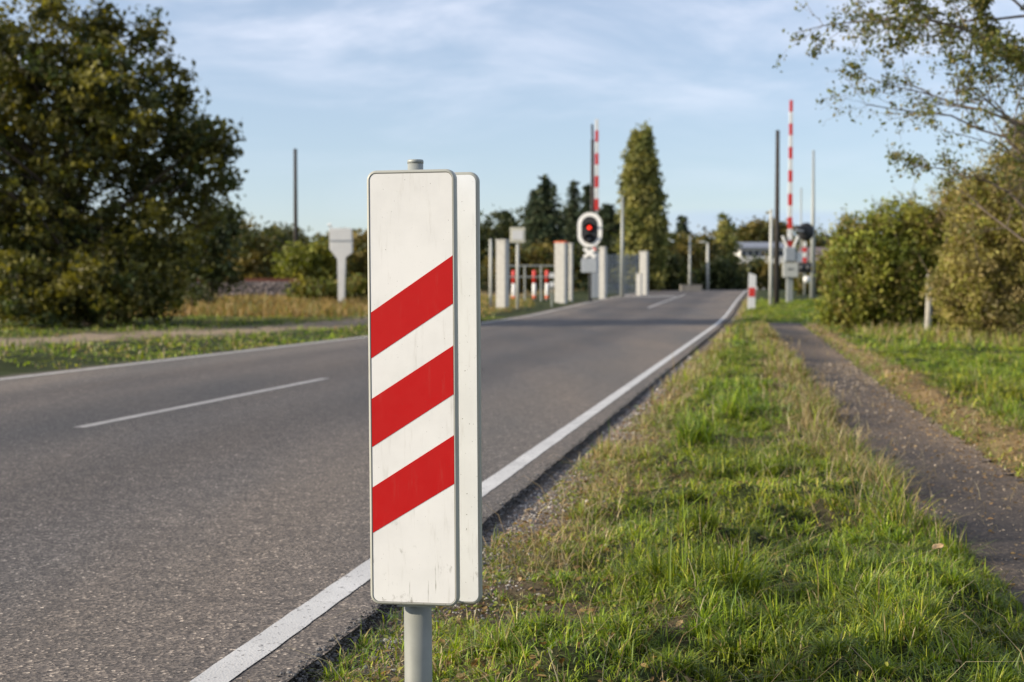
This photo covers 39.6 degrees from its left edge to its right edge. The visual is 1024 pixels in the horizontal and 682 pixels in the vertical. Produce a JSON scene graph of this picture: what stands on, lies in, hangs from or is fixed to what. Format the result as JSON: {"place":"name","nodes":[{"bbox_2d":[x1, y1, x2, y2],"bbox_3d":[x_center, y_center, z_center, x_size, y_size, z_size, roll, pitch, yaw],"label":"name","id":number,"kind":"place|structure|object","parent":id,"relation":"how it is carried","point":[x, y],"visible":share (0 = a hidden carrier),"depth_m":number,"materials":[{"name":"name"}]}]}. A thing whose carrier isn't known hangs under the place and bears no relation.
{"place":"outdoors","nodes":[
{"label":"outdoors","id":0,"kind":"place"},
{"bbox_2d":[0,290,747,681],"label":"road","id":1,"kind":"structure","parent":0,"point":[186,544],"depth_m":7.34,"materials":[{"name":"grey asphalt"}]},
{"bbox_2d":[76,378,327,426],"bbox_3d":[-2.540,0.506,12.776,0.105,0.001,5.704,0,2,10],"label":"line","id":2,"kind":"object","parent":1,"relation":"on","point":[149,413],"visible":1,"depth_m":11.87,"materials":[{"name":"paint"}]},
{"bbox_2d":[0,290,654,379],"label":"edge line","id":3,"kind":"object","parent":1,"relation":"on","point":[238,351],"visible":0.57,"depth_m":20.71,"materials":[{"name":"paint"}]},
{"bbox_2d":[190,290,746,681],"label":"edge line","id":4,"kind":"object","parent":1,"relation":"on","point":[237,661],"visible":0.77,"depth_m":4.41,"materials":[{"name":"paint"}]},
{"bbox_2d":[619,296,674,296],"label":"stop line","id":5,"kind":"object","parent":1,"relation":"on","point":[648,296],"visible":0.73,"depth_m":80.00,"materials":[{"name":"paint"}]},
{"bbox_2d":[0,289,1023,681],"bbox_3d":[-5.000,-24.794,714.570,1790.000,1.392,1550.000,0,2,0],"label":"ground","id":6,"kind":"structure","parent":0,"point":[104,337],"depth_m":6.66,"materials":[{"name":"green plant"}]},
{"bbox_2d":[0,0,249,328],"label":"broadleaf tree","id":7,"kind":"object","parent":6,"relation":"on","point":[64,283],"visible":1,"depth_m":37.60,"materials":[{"name":"green plant"}]},
{"bbox_2d":[166,288,212,308],"bbox_3d":[-11.321,-1.374,49.935,1.838,1.075,1.210,-1,2,-23],"label":"shrub","id":8,"kind":"object","parent":6,"relation":"on","point":[196,296],"visible":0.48,"depth_m":49.97,"materials":[{"name":"green plant"}]},
{"bbox_2d":[180,194,256,304],"bbox_3d":[-11.769,-3.433,55.993,3.278,4.639,3.442,-2,3,-37],"label":"tree","id":9,"kind":"object","parent":6,"relation":"on","point":[215,279],"visible":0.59,"depth_m":55.54,"materials":[{"name":"green plant"}]},
{"bbox_2d":[188,284,295,296],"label":"embankment","id":10,"kind":"structure","parent":6,"relation":"on","point":[289,286],"depth_m":69.81,"materials":[{"name":"brown soil"}]},
{"bbox_2d":[148,281,291,297],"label":"ballast stones","id":11,"kind":"object","parent":10,"relation":"on","point":[253,287],"visible":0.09,"depth_m":69.72,"materials":[{"name":"grey gravel"}]},
{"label":"sleeper","id":12,"kind":"object","parent":10,"relation":"on","visible":0},
{"bbox_2d":[102,278,299,281],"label":"rail","id":13,"kind":"object","parent":12,"relation":"on","point":[269,279],"depth_m":71.08,"materials":[{"name":"metal"}]},
{"bbox_2d":[217,212,285,277],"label":"bush","id":14,"kind":"object","parent":6,"relation":"on","point":[252,255],"visible":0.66,"depth_m":93.87,"materials":[{"name":"green plant"}]},
{"bbox_2d":[0,312,505,368],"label":"grass","id":15,"kind":"structure","parent":6,"relation":"on","point":[265,336],"depth_m":28.37,"materials":[{"name":"green plant"}]},
{"bbox_2d":[256,221,301,277],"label":"bush","id":16,"kind":"object","parent":6,"relation":"on","point":[278,233],"visible":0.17,"depth_m":99.19,"materials":[{"name":"green plant"}]},
{"bbox_2d":[33,291,534,317],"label":"dry grass","id":17,"kind":"structure","parent":6,"relation":"on","point":[247,305],"depth_m":50.92,"materials":[{"name":"yellow plant"}]},
{"bbox_2d":[258,222,320,245],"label":"bush","id":18,"kind":"object","parent":6,"relation":"on","point":[301,234],"visible":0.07,"depth_m":119.51,"materials":[{"name":"green plant"}]},
{"bbox_2d":[293,149,297,246],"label":"wooden mast","id":19,"kind":"object","parent":6,"relation":"on","point":[295,203],"visible":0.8,"depth_m":91.64,"materials":[{"name":"brown wood"}]},
{"bbox_2d":[263,236,337,282],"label":"bush","id":20,"kind":"object","parent":6,"relation":"on","point":[320,259],"visible":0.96,"depth_m":87.21,"materials":[{"name":"green plant"}]},
{"bbox_2d":[282,272,367,301],"bbox_3d":[-7.476,-2.248,61.815,5.117,1.628,2.923,0,2,0],"label":"bush","id":21,"kind":"object","parent":6,"relation":"on","point":[309,289],"visible":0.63,"depth_m":61.53,"materials":[{"name":"green plant"}]},
{"bbox_2d":[303,231,359,284],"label":"bush","id":22,"kind":"object","parent":6,"relation":"on","point":[334,277],"visible":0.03,"depth_m":97.52,"materials":[{"name":"green plant"}]},
{"bbox_2d":[328,223,352,302],"bbox_3d":[-7.235,-3.199,59.912,1.045,3.523,0.385,0,2,0],"label":"relay housing","id":23,"kind":"object","parent":6,"relation":"on","point":[341,244],"visible":0.92,"depth_m":59.72,"materials":[{"name":"white paint"}]},
{"bbox_2d":[346,228,367,280],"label":"bush","id":24,"kind":"object","parent":6,"relation":"on","point":[358,256],"visible":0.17,"depth_m":89.24,"materials":[{"name":"green plant"}]},
{"bbox_2d":[367,159,482,681],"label":"countdown marker","id":25,"kind":"object","parent":6,"relation":"on","point":[424,332],"visible":1,"depth_m":3.25,"materials":[{"name":"metal"}]},
{"bbox_2d":[2,226,897,289],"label":"wood","id":26,"kind":"object","parent":6,"relation":"on","point":[819,240],"visible":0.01,"depth_m":349.47,"materials":[{"name":"green plant"}]},
{"bbox_2d":[271,368,670,681],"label":"asphalt crumbs","id":27,"kind":"object","parent":6,"relation":"on","point":[491,523],"visible":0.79,"depth_m":6.26,"materials":[{"name":"grey asphalt"}]},
{"bbox_2d":[489,239,491,307],"bbox_3d":[-0.870,-2.612,57.944,0.136,3.094,0.129,0,2,0],"label":"steel pole","id":28,"kind":"object","parent":6,"relation":"on","point":[490,272],"visible":0.89,"depth_m":57.89,"materials":[{"name":"metal"}]},
{"bbox_2d":[480,209,515,287],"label":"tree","id":29,"kind":"object","parent":6,"relation":"on","point":[503,211],"visible":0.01,"depth_m":124.37,"materials":[{"name":"green plant"}]},
{"bbox_2d":[495,239,509,307],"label":"white pillar","id":30,"kind":"structure","parent":6,"relation":"on","point":[502,272],"depth_m":56.76,"materials":[{"name":"concrete"}]},
{"bbox_2d":[480,204,527,284],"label":"tree","id":31,"kind":"object","parent":6,"relation":"on","point":[503,230],"visible":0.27,"depth_m":118.89,"materials":[{"name":"green plant"}]},
{"bbox_2d":[512,270,515,298],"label":"striped bollard","id":32,"kind":"object","parent":6,"relation":"on","point":[514,285],"visible":0.71,"depth_m":70.87,"materials":[{"name":"white paint"}]},
{"bbox_2d":[510,227,524,308],"bbox_3d":[0.218,-2.732,55.911,0.591,3.466,0.170,0,2,0],"label":"square sign","id":33,"kind":"object","parent":6,"relation":"on","point":[517,235],"visible":0.95,"depth_m":55.80,"materials":[{"name":"metal"}]},
{"bbox_2d":[317,356,725,681],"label":"gravel","id":34,"kind":"structure","parent":6,"relation":"on","point":[554,493],"depth_m":6.43,"materials":[{"name":"grey gravel"}]},
{"bbox_2d":[509,189,540,289],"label":"conifer","id":35,"kind":"object","parent":6,"relation":"on","point":[530,204],"visible":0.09,"depth_m":117.44,"materials":[{"name":"green plant"}]},
{"bbox_2d":[480,236,573,292],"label":"tree","id":36,"kind":"object","parent":6,"relation":"on","point":[542,254],"visible":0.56,"depth_m":91.28,"materials":[{"name":"green plant"}]},
{"bbox_2d":[509,265,554,300],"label":"railing","id":37,"kind":"object","parent":6,"relation":"on","point":[525,276],"visible":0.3,"depth_m":67.91,"materials":[{"name":"metal"}]},
{"bbox_2d":[532,270,535,298],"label":"striped bollard","id":38,"kind":"object","parent":6,"relation":"on","point":[534,285],"visible":0.78,"depth_m":70.87,"materials":[{"name":"white paint"}]},
{"bbox_2d":[509,174,583,289],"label":"conifer","id":39,"kind":"object","parent":6,"relation":"on","point":[545,221],"visible":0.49,"depth_m":111.21,"materials":[{"name":"green plant"}]},
{"bbox_2d":[545,270,548,299],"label":"striped bollard","id":40,"kind":"object","parent":6,"relation":"on","point":[546,286],"visible":0.83,"depth_m":70.87,"materials":[{"name":"white paint"}]},
{"bbox_2d":[549,273,553,306],"bbox_3d":[1.702,-2.153,60.932,0.226,1.554,0.120,0,2,0],"label":"disc post","id":41,"kind":"object","parent":6,"relation":"on","point":[551,284],"visible":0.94,"depth_m":60.86,"materials":[{"name":"metal"}]},
{"bbox_2d":[554,241,567,303],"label":"white pillar","id":42,"kind":"structure","parent":6,"relation":"on","point":[561,271],"depth_m":65.75,"materials":[{"name":"concrete"}]},
{"bbox_2d":[508,201,620,238],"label":"tree","id":43,"kind":"object","parent":6,"relation":"on","point":[521,217],"visible":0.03,"depth_m":123.25,"materials":[{"name":"green plant"}]},
{"bbox_2d":[568,243,573,300],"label":"white pillar","id":44,"kind":"structure","parent":6,"relation":"on","point":[570,272],"depth_m":69.84,"materials":[{"name":"concrete"}]},
{"bbox_2d":[558,178,586,289],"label":"conifer","id":45,"kind":"object","parent":6,"relation":"on","point":[574,205],"visible":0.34,"depth_m":114.44,"materials":[{"name":"green plant"}]},
{"bbox_2d":[549,234,615,290],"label":"tree","id":46,"kind":"object","parent":6,"relation":"on","point":[578,255],"visible":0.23,"depth_m":97.42,"materials":[{"name":"green plant"}]},
{"bbox_2d":[576,183,600,289],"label":"conifer","id":47,"kind":"object","parent":6,"relation":"on","point":[585,199],"visible":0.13,"depth_m":120.45,"materials":[{"name":"green plant"}]},
{"bbox_2d":[577,212,601,301],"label":"crossing signal","id":48,"kind":"object","parent":6,"relation":"on","point":[589,229],"visible":0.98,"depth_m":67.72,"materials":[{"name":"black plastic"}]},
{"bbox_2d":[590,124,594,252],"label":"wooden mast","id":49,"kind":"object","parent":6,"relation":"on","point":[592,177],"visible":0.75,"depth_m":87.60,"materials":[{"name":"brown wood"}]},
{"bbox_2d":[592,119,598,297],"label":"barrier","id":50,"kind":"object","parent":6,"relation":"on","point":[595,285],"visible":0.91,"depth_m":77.72,"materials":[{"name":"white metal"}]},
{"bbox_2d":[599,247,606,298],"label":"white pillar","id":51,"kind":"structure","parent":6,"relation":"on","point":[602,272],"depth_m":75.77,"materials":[{"name":"concrete"}]},
{"bbox_2d":[578,203,632,289],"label":"conifer","id":52,"kind":"object","parent":6,"relation":"on","point":[607,212],"visible":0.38,"depth_m":107.25,"materials":[{"name":"green plant"}]},
{"bbox_2d":[620,196,623,296],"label":"steel pole","id":53,"kind":"object","parent":6,"relation":"on","point":[622,254],"visible":0.89,"depth_m":79.80,"materials":[{"name":"grey metal"}]},
{"bbox_2d":[607,254,637,294],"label":"slat fence","id":54,"kind":"object","parent":6,"relation":"on","point":[626,262],"visible":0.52,"depth_m":86.91,"materials":[{"name":"grey metal"}]},
{"bbox_2d":[248,333,1023,681],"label":"dry stems","id":55,"kind":"object","parent":6,"relation":"on","point":[842,425],"visible":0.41,"depth_m":6.65,"materials":[{"name":"beige plant"}]},
{"bbox_2d":[636,273,642,294],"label":"white pillar","id":56,"kind":"structure","parent":6,"relation":"on","point":[638,283],"depth_m":83.83,"materials":[{"name":"concrete"}]},
{"bbox_2d":[610,119,674,290],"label":"poplar tree","id":57,"kind":"object","parent":6,"relation":"on","point":[646,222],"visible":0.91,"depth_m":103.77,"materials":[{"name":"green plant"}]},
{"bbox_2d":[639,251,648,294],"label":"white pillar","id":58,"kind":"structure","parent":6,"relation":"on","point":[643,261],"depth_m":85.72,"materials":[{"name":"concrete"}]},
{"bbox_2d":[308,484,1023,681],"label":"grass","id":59,"kind":"structure","parent":6,"relation":"on","point":[750,578],"depth_m":3.99,"materials":[{"name":"green plant"}]},
{"bbox_2d":[932,543,943,548],"bbox_3d":[1.430,0.691,4.776,0.048,0.012,0.027,-13,27,-22],"label":"fallen leaf","id":60,"kind":"object","parent":59,"relation":"on","point":[939,545],"visible":1,"depth_m":4.78,"materials":[{"name":"beige plant"}]},
{"bbox_2d":[343,441,1005,681],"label":"weeds","id":61,"kind":"object","parent":6,"relation":"on","point":[538,609],"visible":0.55,"depth_m":4.93,"materials":[{"name":"green plant"}]},
{"bbox_2d":[655,247,698,289],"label":"tree","id":62,"kind":"object","parent":6,"relation":"on","point":[677,274],"visible":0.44,"depth_m":111.09,"materials":[{"name":"green plant"}]},
{"bbox_2d":[347,356,1023,681],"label":"leaf litter","id":63,"kind":"object","parent":6,"relation":"on","point":[532,656],"visible":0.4,"depth_m":6.51,"materials":[{"name":"brown plant"}]},
{"bbox_2d":[667,221,705,284],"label":"tree","id":64,"kind":"object","parent":6,"relation":"on","point":[681,245],"visible":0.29,"depth_m":139.10,"materials":[{"name":"green plant"}]},
{"bbox_2d":[671,215,705,286],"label":"conifer","id":65,"kind":"object","parent":6,"relation":"on","point":[681,225],"visible":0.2,"depth_m":149.32,"materials":[{"name":"green plant"}]},
{"bbox_2d":[680,285,701,290],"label":"concrete block","id":66,"kind":"structure","parent":6,"relation":"on","point":[690,287],"depth_m":101.63,"materials":[{"name":"grey concrete"}]},
{"bbox_2d":[688,233,694,284],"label":"street lamp","id":67,"kind":"object","parent":6,"relation":"on","point":[689,273],"visible":0.94,"depth_m":103.79,"materials":[{"name":"metal"}]},
{"bbox_2d":[699,241,708,289],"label":"street lamp","id":68,"kind":"object","parent":6,"relation":"on","point":[707,265],"visible":0.97,"depth_m":111.78,"materials":[{"name":"metal"}]},
{"bbox_2d":[682,225,727,289],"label":"tree","id":69,"kind":"object","parent":6,"relation":"on","point":[713,248],"visible":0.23,"depth_m":143.96,"materials":[{"name":"green plant"}]},
{"bbox_2d":[691,250,757,289],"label":"tree","id":70,"kind":"object","parent":6,"relation":"on","point":[723,274],"visible":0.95,"depth_m":127.06,"materials":[{"name":"green plant"}]},
{"bbox_2d":[711,211,742,263],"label":"poplar tree","id":71,"kind":"object","parent":6,"relation":"on","point":[726,229],"visible":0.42,"depth_m":148.00,"materials":[{"name":"green plant"}]},
{"bbox_2d":[733,252,767,289],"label":"tree","id":72,"kind":"object","parent":6,"relation":"on","point":[749,267],"visible":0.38,"depth_m":131.20,"materials":[{"name":"green plant"}]},
{"bbox_2d":[747,273,755,309],"bbox_3d":[9.598,-1.933,56.961,0.306,1.592,0.132,2,2,0],"label":"delineator post","id":73,"kind":"object","parent":6,"relation":"on","point":[751,290],"visible":0.94,"depth_m":56.90,"materials":[{"name":"white paint"}]},
{"bbox_2d":[494,385,1023,546],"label":"grass","id":74,"kind":"structure","parent":6,"relation":"on","point":[705,436],"depth_m":7.44,"materials":[{"name":"green plant"}]},
{"bbox_2d":[734,242,784,289],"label":"white building","id":75,"kind":"structure","parent":6,"relation":"on","point":[747,249],"depth_m":184.70,"materials":[{"name":"stone"}]},
{"bbox_2d":[733,211,795,242],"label":"tree","id":76,"kind":"object","parent":6,"relation":"on","point":[753,231],"visible":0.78,"depth_m":227.82,"materials":[{"name":"green plant"}]},
{"bbox_2d":[769,209,772,304],"bbox_3d":[11.269,-3.489,61.915,0.156,4.504,0.149,0,2,0],"label":"steel pole","id":77,"kind":"object","parent":6,"relation":"on","point":[770,254],"visible":0.89,"depth_m":61.86,"materials":[{"name":"metal"}]},
{"bbox_2d":[748,252,795,289],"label":"tree","id":78,"kind":"object","parent":6,"relation":"on","point":[764,280],"visible":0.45,"depth_m":129.38,"materials":[{"name":"green plant"}]},
{"bbox_2d":[774,130,779,302],"bbox_3d":[11.902,-5.426,63.848,0.269,8.057,0.256,0,2,0],"label":"wooden mast","id":79,"kind":"object","parent":6,"relation":"on","point":[777,239],"visible":0.89,"depth_m":63.77,"materials":[{"name":"brown wood"}]},
{"bbox_2d":[781,100,802,301],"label":"barrier","id":80,"kind":"object","parent":6,"relation":"on","point":[791,254],"visible":0.95,"depth_m":65.71,"materials":[{"name":"white metal"}]},
{"bbox_2d":[800,188,801,246],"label":"steel pole","id":81,"kind":"object","parent":6,"relation":"on","point":[801,215],"visible":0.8,"depth_m":129.63,"materials":[{"name":"white metal"}]},
{"bbox_2d":[793,223,813,299],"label":"crossing signal","id":82,"kind":"object","parent":6,"relation":"on","point":[805,231],"visible":0.88,"depth_m":69.81,"materials":[{"name":"metal"}]},
{"bbox_2d":[782,244,830,294],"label":"tree","id":83,"kind":"object","parent":6,"relation":"on","point":[798,280],"visible":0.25,"depth_m":87.45,"materials":[{"name":"green plant"}]},
{"bbox_2d":[810,150,814,297],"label":"steel pole","id":84,"kind":"object","parent":6,"relation":"on","point":[812,277],"visible":0.83,"depth_m":75.76,"materials":[{"name":"grey metal"}]},
{"bbox_2d":[798,247,827,273],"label":"shed","id":85,"kind":"structure","parent":6,"relation":"on","point":[819,249],"depth_m":122.05,"materials":[{"name":"white concrete"}]},
{"bbox_2d":[702,295,1023,354],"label":"grass","id":86,"kind":"structure","parent":6,"relation":"on","point":[777,312],"depth_m":30.59,"materials":[{"name":"green plant"}]},
{"bbox_2d":[745,319,983,564],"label":"overhanging grass","id":87,"kind":"structure","parent":6,"relation":"on","point":[764,330],"depth_m":8.08,"materials":[{"name":"green plant"}]},
{"bbox_2d":[805,171,949,332],"bbox_3d":[9.306,-2.010,33.423,4.990,3.933,3.130,-2,3,-37],"label":"bush","id":88,"kind":"object","parent":6,"relation":"on","point":[869,275],"visible":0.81,"depth_m":32.43,"materials":[{"name":"green plant"}]},
{"bbox_2d":[769,323,1023,650],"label":"footpath","id":89,"kind":"structure","parent":6,"relation":"on","point":[1003,543],"depth_m":8.12,"materials":[{"name":"grey asphalt"}]},
{"bbox_2d":[802,362,1023,592],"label":"grit","id":90,"kind":"object","parent":89,"relation":"on","point":[876,382],"visible":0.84,"depth_m":11.84,"materials":[{"name":"gravel"}]},
{"bbox_2d":[772,0,1023,241],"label":"overhanging tree","id":91,"kind":"object","parent":6,"relation":"on","point":[1007,51],"visible":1,"depth_m":13.47,"materials":[{"name":"green plant"}]},
{"bbox_2d":[924,274,932,331],"bbox_3d":[8.957,-0.676,30.595,0.151,1.511,0.146,2,2,0],"label":"hedge post","id":92,"kind":"object","parent":6,"relation":"on","point":[928,311],"visible":0.34,"depth_m":30.54,"materials":[{"name":"white wood"}]},
{"bbox_2d":[840,319,1023,347],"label":"tall grass","id":93,"kind":"structure","parent":6,"relation":"on","point":[929,333],"depth_m":26.68,"materials":[{"name":"green plant"}]},
{"bbox_2d":[898,153,988,329],"bbox_3d":[9.935,-2.146,32.867,2.565,4.209,2.756,0,2,0],"label":"bush","id":94,"kind":"object","parent":6,"relation":"on","point":[945,198],"visible":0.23,"depth_m":32.46,"materials":[{"name":"green plant"}]},
{"bbox_2d":[913,109,1023,340],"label":"bush","id":95,"kind":"object","parent":6,"relation":"on","point":[981,283],"visible":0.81,"depth_m":25.61,"materials":[{"name":"green plant"}]},
{"bbox_2d":[0,0,1023,241],"label":"sky","id":96,"kind":"structure","parent":0,"point":[509,94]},
{"bbox_2d":[634,334,1023,420],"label":"grass","id":97,"kind":"structure","parent":0,"point":[993,391],"depth_m":14.94,"materials":[{"name":"green plant"}]}
]}

